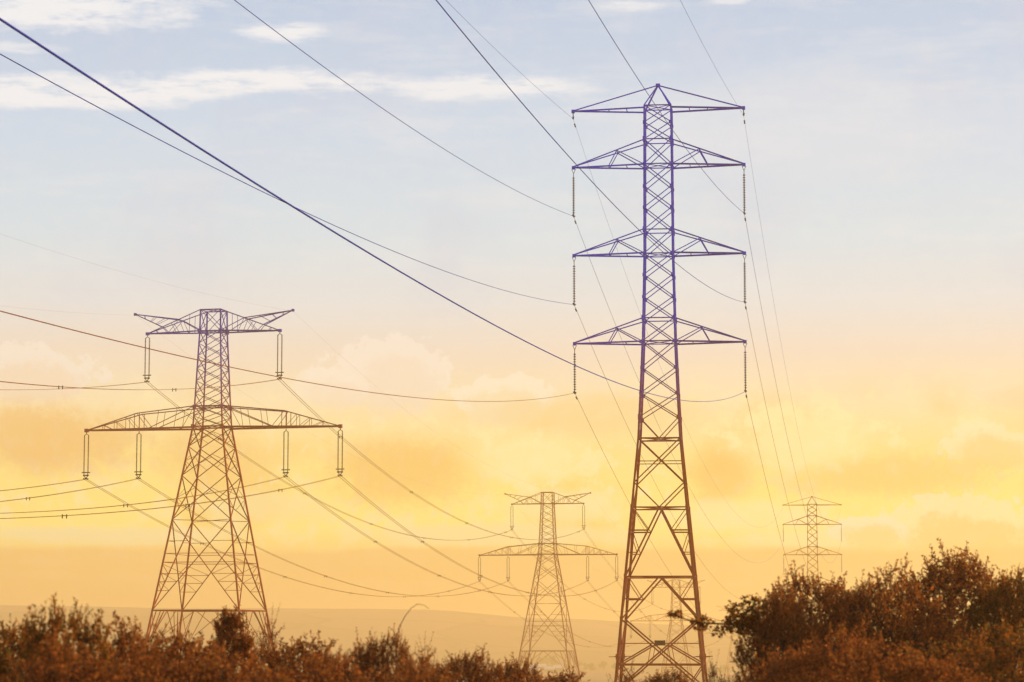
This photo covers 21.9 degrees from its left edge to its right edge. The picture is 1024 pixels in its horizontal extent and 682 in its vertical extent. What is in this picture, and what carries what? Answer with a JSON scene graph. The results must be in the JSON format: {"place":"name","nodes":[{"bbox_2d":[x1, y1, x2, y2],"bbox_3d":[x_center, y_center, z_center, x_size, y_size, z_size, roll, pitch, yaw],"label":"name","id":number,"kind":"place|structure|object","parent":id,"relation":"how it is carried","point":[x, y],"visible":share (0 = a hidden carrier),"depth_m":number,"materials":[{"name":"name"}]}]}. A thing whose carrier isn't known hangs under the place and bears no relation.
{"place":"outdoors","nodes":[
{"label":"outdoors","id":0,"kind":"place"},
{"bbox_2d":[0,605,1020,681],"bbox_3d":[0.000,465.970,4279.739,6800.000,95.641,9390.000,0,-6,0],"label":"ground","id":1,"kind":"structure","parent":0,"point":[454,632],"depth_m":3099.65,"materials":[{"name":"beige plant"}]},
{"bbox_2d":[0,613,57,681],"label":"shrub","id":2,"kind":"object","parent":1,"relation":"on","point":[8,635],"visible":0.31,"depth_m":23.69,"materials":[{"name":"brown plant"}]},
{"bbox_2d":[4,592,82,681],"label":"shrub","id":3,"kind":"object","parent":1,"relation":"on","point":[35,639],"visible":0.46,"depth_m":20.84,"materials":[{"name":"brown plant"}]},
{"bbox_2d":[0,624,145,681],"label":"shrub","id":4,"kind":"object","parent":1,"relation":"on","point":[47,673],"visible":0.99,"depth_m":17.61,"materials":[{"name":"orange plant"}]},
{"bbox_2d":[57,597,121,672],"bbox_3d":[-3.522,3.190,21.770,0.710,2.168,0.697,-6,-8,41],"label":"shrub","id":5,"kind":"object","parent":1,"relation":"on","point":[96,639],"visible":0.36,"depth_m":21.82,"materials":[{"name":"brown plant"}]},
{"bbox_2d":[94,611,157,679],"bbox_3d":[-3.344,3.354,22.792,0.781,2.076,0.766,5,-8,-36],"label":"shrub","id":6,"kind":"object","parent":1,"relation":"on","point":[122,639],"visible":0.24,"depth_m":22.82,"materials":[{"name":"orange plant"}]},
{"bbox_2d":[66,629,219,681],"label":"shrub","id":7,"kind":"object","parent":1,"relation":"on","point":[141,675],"visible":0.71,"depth_m":18.47,"materials":[{"name":"orange plant"}]},
{"bbox_2d":[125,623,240,681],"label":"shrub","id":8,"kind":"object","parent":1,"relation":"on","point":[173,647],"visible":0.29,"depth_m":24.69,"materials":[{"name":"orange plant"}]},
{"bbox_2d":[84,308,342,679],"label":"lattice pylon","id":9,"kind":"object","parent":1,"relation":"on","point":[204,407],"visible":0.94,"depth_m":371.02,"materials":[{"name":"grey metal"}]},
{"bbox_2d":[82,432,89,479],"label":"insulator pair","id":10,"kind":"object","parent":9,"relation":"hanging from","point":[87,475],"visible":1,"depth_m":374.33,"materials":[{"name":"ceramic"}]},
{"bbox_2d":[0,479,86,490],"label":"twin conductor","id":11,"kind":"object","parent":10,"relation":"attached to","point":[43,485],"visible":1,"depth_m":356.68,"materials":[{"name":"brown metal"}]},
{"bbox_2d":[86,480,479,597],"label":"twin conductor","id":12,"kind":"object","parent":10,"relation":"hanging from","point":[259,567],"visible":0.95,"depth_m":468.32,"materials":[{"name":"brown metal"}]},
{"bbox_2d":[134,431,142,478],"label":"insulator pair","id":13,"kind":"object","parent":9,"relation":"hanging from","point":[136,471],"visible":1,"depth_m":372.66,"materials":[{"name":"ceramic"}]},
{"bbox_2d":[0,479,135,501],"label":"twin conductor","id":14,"kind":"object","parent":13,"relation":"attached to","point":[26,498],"visible":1,"depth_m":339.03,"materials":[{"name":"brown metal"}]},
{"bbox_2d":[138,479,506,595],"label":"twin conductor","id":15,"kind":"object","parent":13,"relation":"attached to","point":[291,562],"visible":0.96,"depth_m":461.82,"materials":[{"name":"brown metal"}]},
{"bbox_2d":[143,335,150,382],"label":"insulator pair","id":16,"kind":"object","parent":9,"relation":"hanging from","point":[148,378],"visible":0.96,"depth_m":374.02,"materials":[{"name":"ceramic"}]},
{"bbox_2d":[28,382,144,389],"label":"twin conductor","id":17,"kind":"object","parent":16,"relation":"hanging from","point":[85,387],"visible":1,"depth_m":346.61,"materials":[{"name":"brown metal"}]},
{"bbox_2d":[147,383,509,540],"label":"twin conductor","id":18,"kind":"object","parent":16,"relation":"hanging from","point":[299,489],"visible":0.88,"depth_m":466.35,"materials":[{"name":"brown metal"}]},
{"bbox_2d":[275,333,283,379],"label":"insulator pair","id":19,"kind":"object","parent":9,"relation":"hanging from","point":[277,372],"visible":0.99,"depth_m":369.95,"materials":[{"name":"ceramic"}]},
{"bbox_2d":[0,379,279,391],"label":"twin conductor","id":20,"kind":"object","parent":19,"relation":"hanging from","point":[172,389],"visible":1,"depth_m":296.62,"materials":[{"name":"brown metal"}]},
{"bbox_2d":[281,429,289,476],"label":"insulator pair","id":21,"kind":"object","parent":9,"relation":"hanging from","point":[287,469],"visible":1,"depth_m":368.18,"materials":[{"name":"metal"}]},
{"bbox_2d":[0,477,283,513],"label":"twin conductor","id":22,"kind":"object","parent":21,"relation":"attached to","point":[123,505],"visible":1,"depth_m":303.25,"materials":[{"name":"brown metal"}]},
{"bbox_2d":[285,477,585,596],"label":"twin conductor","id":23,"kind":"object","parent":21,"relation":"attached to","point":[407,559],"visible":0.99,"depth_m":447.32,"materials":[{"name":"brown metal"}]},
{"bbox_2d":[336,428,343,476],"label":"insulator pair","id":24,"kind":"object","parent":9,"relation":"hanging from","point":[338,472],"visible":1,"depth_m":366.60,"materials":[{"name":"metal"}]},
{"bbox_2d":[0,476,339,518],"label":"twin conductor","id":25,"kind":"object","parent":24,"relation":"attached to","point":[62,515],"visible":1,"depth_m":285.15,"materials":[{"name":"brown metal"}]},
{"bbox_2d":[340,477,614,596],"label":"twin conductor","id":26,"kind":"object","parent":24,"relation":"attached to","point":[422,541],"visible":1,"depth_m":439.60,"materials":[{"name":"brown metal"}]},
{"bbox_2d":[206,603,258,680],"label":"shrub","id":27,"kind":"object","parent":1,"relation":"on","point":[241,643],"visible":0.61,"depth_m":28.75,"materials":[{"name":"orange plant"}]},
{"bbox_2d":[155,632,313,681],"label":"shrub","id":28,"kind":"object","parent":1,"relation":"on","point":[238,677],"visible":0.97,"depth_m":18.65,"materials":[{"name":"orange plant"}]},
{"bbox_2d":[236,605,284,675],"bbox_3d":[-2.814,4.071,29.720,0.684,2.273,0.650,1,-7,-9],"label":"shrub","id":29,"kind":"object","parent":1,"relation":"on","point":[271,637],"visible":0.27,"depth_m":29.85,"materials":[{"name":"orange plant"}]},
{"bbox_2d":[250,630,354,681],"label":"shrub","id":30,"kind":"object","parent":1,"relation":"on","point":[271,659],"visible":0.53,"depth_m":26.76,"materials":[{"name":"orange plant"}]},
{"bbox_2d":[250,638,387,681],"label":"shrub","id":31,"kind":"object","parent":1,"relation":"on","point":[355,677],"visible":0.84,"depth_m":19.51,"materials":[{"name":"orange plant"}]},
{"bbox_2d":[324,627,377,681],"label":"shrub","id":32,"kind":"object","parent":1,"relation":"on","point":[357,657],"visible":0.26,"depth_m":27.75,"materials":[{"name":"orange plant"}]},
{"bbox_2d":[342,623,425,681],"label":"shrub","id":33,"kind":"object","parent":1,"relation":"on","point":[374,659],"visible":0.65,"depth_m":27.69,"materials":[{"name":"orange plant"}]},
{"bbox_2d":[346,645,462,681],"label":"shrub","id":34,"kind":"object","parent":1,"relation":"on","point":[423,675],"visible":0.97,"depth_m":19.68,"materials":[{"name":"orange plant"}]},
{"bbox_2d":[396,604,428,673],"bbox_3d":[-1.083,3.950,28.739,0.360,2.185,0.012,0,-6,0],"label":"bare stalk","id":35,"kind":"object","parent":1,"relation":"on","point":[406,614],"visible":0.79,"depth_m":28.84,"materials":[{"name":"brown plant"}]},
{"bbox_2d":[411,631,448,681],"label":"shrub","id":36,"kind":"object","parent":1,"relation":"on","point":[436,671],"visible":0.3,"depth_m":28.85,"materials":[{"name":"orange plant"}]},
{"bbox_2d":[429,643,513,681],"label":"shrub","id":37,"kind":"object","parent":1,"relation":"on","point":[472,671],"visible":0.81,"depth_m":29.60,"materials":[{"name":"orange plant"}]},
{"bbox_2d":[477,652,551,681],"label":"shrub","id":38,"kind":"object","parent":1,"relation":"on","point":[519,674],"visible":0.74,"depth_m":30.68,"materials":[{"name":"orange plant"}]},
{"bbox_2d":[533,664,545,670],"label":"shed","id":39,"kind":"structure","parent":1,"relation":"on","point":[541,666],"depth_m":2358.99,"materials":[{"name":"beige"}]},
{"bbox_2d":[535,657,545,663],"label":"valley tree","id":40,"kind":"object","parent":1,"relation":"on","point":[541,661],"visible":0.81,"depth_m":2460.73,"materials":[{"name":"brown plant"}]},
{"bbox_2d":[478,492,617,681],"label":"lattice pylon","id":41,"kind":"object","parent":1,"relation":"on","point":[560,574],"visible":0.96,"depth_m":705.03,"materials":[{"name":"grey metal"}]},
{"bbox_2d":[477,556,481,580],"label":"insulator pair","id":42,"kind":"object","parent":41,"relation":"hanging from","point":[478,577],"visible":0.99,"depth_m":708.42,"materials":[{"name":"metal"}]},
{"bbox_2d":[480,581,606,646],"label":"twin conductor","id":43,"kind":"object","parent":42,"relation":"attached to","point":[526,620],"visible":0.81,"depth_m":777.19,"materials":[{"name":"brown metal"}]},
{"bbox_2d":[581,504,585,529],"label":"insulator pair","id":44,"kind":"object","parent":41,"relation":"hanging from","point":[582,525],"visible":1,"depth_m":704.10,"materials":[{"name":"metal"}]},
{"bbox_2d":[279,379,582,539],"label":"twin conductor","id":45,"kind":"object","parent":44,"relation":"attached to","point":[340,436],"visible":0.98,"depth_m":447.16,"materials":[{"name":"brown metal"}]},
{"bbox_2d":[584,531,674,611],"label":"twin conductor","id":46,"kind":"object","parent":44,"relation":"attached to","point":[619,575],"visible":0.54,"depth_m":775.07,"materials":[{"name":"brown metal"}]},
{"bbox_2d":[586,555,588,580],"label":"insulator pair","id":47,"kind":"object","parent":41,"relation":"hanging from","point":[586,568],"visible":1,"depth_m":702.39,"materials":[{"name":"metal"}]},
{"bbox_2d":[587,581,691,646],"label":"twin conductor","id":48,"kind":"object","parent":47,"relation":"hanging from","point":[618,616],"visible":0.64,"depth_m":762.03,"materials":[{"name":"brown metal"}]},
{"bbox_2d":[615,555,617,580],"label":"insulator pair","id":49,"kind":"object","parent":41,"relation":"hanging from","point":[615,568],"visible":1,"depth_m":700.79,"materials":[{"name":"metal"}]},
{"bbox_2d":[617,582,717,646],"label":"twin conductor","id":50,"kind":"object","parent":49,"relation":"attached to","point":[656,626],"visible":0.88,"depth_m":806.81,"materials":[{"name":"brown metal"}]},
{"bbox_2d":[542,666,554,672],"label":"shed","id":51,"kind":"structure","parent":1,"relation":"on","point":[546,669],"depth_m":2269.88,"materials":[{"name":"beige"}]},
{"bbox_2d":[544,656,557,664],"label":"valley tree","id":52,"kind":"object","parent":1,"relation":"on","point":[552,661],"visible":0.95,"depth_m":2480.52,"materials":[{"name":"brown plant"}]},
{"bbox_2d":[553,665,563,671],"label":"shed","id":53,"kind":"structure","parent":1,"relation":"on","point":[558,668],"depth_m":2318.22,"materials":[{"name":"beige"}]},
{"bbox_2d":[540,666,590,681],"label":"shrub","id":54,"kind":"object","parent":1,"relation":"on","point":[556,678],"visible":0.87,"depth_m":32.71,"materials":[{"name":"orange plant"}]},
{"bbox_2d":[599,661,607,669],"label":"valley tree","id":55,"kind":"object","parent":1,"relation":"on","point":[602,664],"visible":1,"depth_m":2381.72,"materials":[{"name":"brown plant"}]},
{"bbox_2d":[606,655,644,681],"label":"shrub","id":56,"kind":"object","parent":1,"relation":"on","point":[626,676],"visible":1,"depth_m":32.85,"materials":[{"name":"orange plant"}]},
{"bbox_2d":[571,83,746,681],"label":"lattice pylon","id":57,"kind":"object","parent":1,"relation":"on","point":[620,656],"visible":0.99,"depth_m":246.83,"materials":[{"name":"grey metal"}]},
{"bbox_2d":[571,169,575,217],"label":"insulator string","id":58,"kind":"object","parent":57,"relation":"hanging from","point":[573,193],"visible":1,"depth_m":248.89,"materials":[{"name":"ceramic"}]},
{"bbox_2d":[234,0,571,215],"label":"conductor wire","id":59,"kind":"object","parent":58,"relation":"hanging from","point":[378,105],"visible":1,"depth_m":149.31,"materials":[{"name":"grey metal"}]},
{"bbox_2d":[574,218,780,562],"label":"conductor wire","id":60,"kind":"object","parent":58,"relation":"hanging from","point":[637,377],"visible":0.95,"depth_m":300.72,"materials":[{"name":"metal"}]},
{"bbox_2d":[572,257,575,305],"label":"insulator string","id":61,"kind":"object","parent":57,"relation":"hanging from","point":[574,286],"visible":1,"depth_m":247.95,"materials":[{"name":"ceramic"}]},
{"bbox_2d":[0,54,573,304],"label":"conductor wire","id":62,"kind":"object","parent":61,"relation":"hanging from","point":[232,176],"visible":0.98,"depth_m":114.51,"materials":[{"name":"grey metal"}]},
{"bbox_2d":[575,307,783,598],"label":"conductor wire","id":63,"kind":"object","parent":61,"relation":"hanging from","point":[634,441],"visible":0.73,"depth_m":290.90,"materials":[{"name":"metal"}]},
{"bbox_2d":[572,345,576,393],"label":"insulator string","id":64,"kind":"object","parent":57,"relation":"hanging from","point":[574,374],"visible":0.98,"depth_m":247.00,"materials":[{"name":"ceramic"}]},
{"bbox_2d":[0,310,572,401],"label":"conductor wire","id":65,"kind":"object","parent":64,"relation":"hanging from","point":[242,369],"visible":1,"depth_m":111.44,"materials":[{"name":"grey metal"}]},
{"bbox_2d":[575,394,730,638],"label":"conductor wire","id":66,"kind":"object","parent":64,"relation":"hanging from","point":[627,499],"visible":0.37,"depth_m":283.72,"materials":[{"name":"metal"}]},
{"bbox_2d":[742,166,745,214],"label":"insulator string","id":67,"kind":"object","parent":57,"relation":"hanging from","point":[744,197],"visible":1,"depth_m":247.22,"materials":[{"name":"ceramic"}]},
{"bbox_2d":[588,0,743,212],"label":"conductor wire","id":68,"kind":"object","parent":67,"relation":"hanging from","point":[650,97],"visible":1,"depth_m":145.45,"materials":[{"name":"grey metal"}]},
{"bbox_2d":[744,218,837,562],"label":"conductor wire","id":69,"kind":"object","parent":67,"relation":"hanging from","point":[773,370],"visible":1,"depth_m":298.18,"materials":[{"name":"metal"}]},
{"bbox_2d":[743,256,745,303],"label":"insulator string","id":70,"kind":"object","parent":57,"relation":"hanging from","point":[744,281],"visible":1,"depth_m":246.31,"materials":[{"name":"ceramic"}]},
{"bbox_2d":[436,0,741,301],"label":"conductor wire","id":71,"kind":"object","parent":70,"relation":"hanging from","point":[553,138],"visible":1,"depth_m":102.28,"materials":[{"name":"grey metal"}]},
{"bbox_2d":[745,304,811,579],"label":"conductor wire","id":72,"kind":"object","parent":70,"relation":"hanging from","point":[769,422],"visible":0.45,"depth_m":289.40,"materials":[{"name":"metal"}]},
{"bbox_2d":[743,344,746,391],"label":"insulator string","id":73,"kind":"object","parent":57,"relation":"hanging from","point":[745,372],"visible":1,"depth_m":245.36,"materials":[{"name":"ceramic"}]},
{"bbox_2d":[0,18,745,401],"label":"conductor wire","id":74,"kind":"object","parent":73,"relation":"hanging from","point":[274,194],"visible":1,"depth_m":50.44,"materials":[{"name":"grey metal"}]},
{"bbox_2d":[745,395,790,572],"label":"conductor wire","id":75,"kind":"object","parent":73,"relation":"hanging from","point":[764,474],"visible":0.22,"depth_m":278.02,"materials":[{"name":"metal"}]},
{"bbox_2d":[635,663,692,681],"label":"shrub","id":76,"kind":"object","parent":1,"relation":"on","point":[679,676],"visible":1,"depth_m":32.69,"materials":[{"name":"orange plant"}]},
{"bbox_2d":[630,579,720,681],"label":"lattice pylon","id":77,"kind":"object","parent":1,"relation":"on","point":[671,620],"visible":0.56,"depth_m":1074.86,"materials":[{"name":"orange metal"}]},
{"bbox_2d":[701,649,730,681],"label":"shrub","id":78,"kind":"object","parent":1,"relation":"on","point":[714,673],"visible":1,"depth_m":29.82,"materials":[{"name":"orange plant"}]},
{"bbox_2d":[707,605,747,681],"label":"lattice pylon","id":79,"kind":"object","parent":1,"relation":"on","point":[727,667],"visible":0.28,"depth_m":1590.08,"materials":[{"name":"orange metal"}]},
{"bbox_2d":[730,576,825,681],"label":"shrub","id":80,"kind":"object","parent":1,"relation":"on","point":[779,614],"visible":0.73,"depth_m":28.68,"materials":[{"name":"orange plant"}]},
{"bbox_2d":[665,594,767,637],"bbox_3d":[2.222,2.975,28.646,1.138,0.476,0.436,0,-6,0],"label":"leafy branch","id":81,"kind":"object","parent":80,"relation":"attached to","point":[734,621],"visible":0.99,"depth_m":28.62,"materials":[{"name":"brown plant"}]},
{"bbox_2d":[782,496,841,600],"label":"lattice pylon","id":82,"kind":"object","parent":1,"relation":"on","point":[807,524],"visible":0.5,"depth_m":732.95,"materials":[{"name":"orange metal"}]},
{"bbox_2d":[735,616,891,681],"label":"shrub","id":83,"kind":"object","parent":1,"relation":"on","point":[784,674],"visible":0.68,"depth_m":23.83,"materials":[{"name":"orange plant"}]},
{"bbox_2d":[742,560,893,679],"bbox_3d":[3.581,3.946,30.744,1.869,2.811,2.013,-2,-7,14],"label":"shrub","id":84,"kind":"object","parent":1,"relation":"on","point":[816,592],"visible":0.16,"depth_m":30.78,"materials":[{"name":"orange plant"}]},
{"bbox_2d":[788,552,983,681],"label":"shrub","id":85,"kind":"object","parent":1,"relation":"on","point":[905,624],"visible":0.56,"depth_m":29.61,"materials":[{"name":"orange plant"}]},
{"bbox_2d":[819,623,991,681],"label":"shrub","id":86,"kind":"object","parent":1,"relation":"on","point":[917,671],"visible":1,"depth_m":21.65,"materials":[{"name":"orange plant"}]},
{"bbox_2d":[875,617,1023,681],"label":"shrub","id":87,"kind":"object","parent":1,"relation":"on","point":[1001,669],"visible":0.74,"depth_m":24.64,"materials":[{"name":"rust leaves"},{"name":"brown bark"}]},
{"bbox_2d":[883,537,1021,680],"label":"shrub","id":88,"kind":"object","parent":1,"relation":"on","point":[953,591],"visible":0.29,"depth_m":31.59,"materials":[{"name":"orange plant"}]},
{"bbox_2d":[958,565,1023,681],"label":"shrub","id":89,"kind":"object","parent":1,"relation":"on","point":[1006,594],"visible":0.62,"depth_m":30.68,"materials":[{"name":"rust leaves"},{"name":"brown bark"}]},
{"bbox_2d":[0,0,1023,624],"label":"sky","id":90,"kind":"structure","parent":0,"point":[885,142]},
{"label":"wire clamp","id":91,"kind":"object","parent":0,"visible":0},
{"bbox_2d":[476,30,571,117],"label":"earth wire","id":92,"kind":"object","parent":91,"relation":"attached to","point":[521,73],"visible":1,"depth_m":208.66,"materials":[{"name":"grey metal"}]},
{"bbox_2d":[574,122,777,522],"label":"earth wire","id":93,"kind":"object","parent":91,"relation":"attached to","point":[633,295],"visible":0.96,"depth_m":299.04,"materials":[{"name":"metal"}]},
{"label":"wire clamp","id":94,"kind":"object","parent":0,"visible":0},
{"bbox_2d":[680,0,742,113],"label":"earth wire","id":95,"kind":"object","parent":94,"relation":"attached to","point":[704,47],"visible":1,"depth_m":195.58,"materials":[{"name":"grey metal"}]},
{"bbox_2d":[744,120,824,521],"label":"earth wire","id":96,"kind":"object","parent":94,"relation":"attached to","point":[772,294],"visible":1,"depth_m":303.22,"materials":[{"name":"metal"}]},
{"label":"insulator pair","id":97,"kind":"object","parent":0,"visible":0},
{"bbox_2d":[512,531,651,611],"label":"twin conductor","id":98,"kind":"object","parent":97,"relation":"hanging from","point":[568,587],"visible":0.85,"depth_m":830.98,"materials":[{"name":"brown metal"}]},
{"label":"insulator pair","id":99,"kind":"object","parent":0,"visible":0},
{"bbox_2d":[524,596,641,646],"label":"twin conductor","id":100,"kind":"object","parent":99,"relation":"hanging from","point":[574,634],"visible":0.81,"depth_m":839.32,"materials":[{"name":"brown metal"}]}
]}

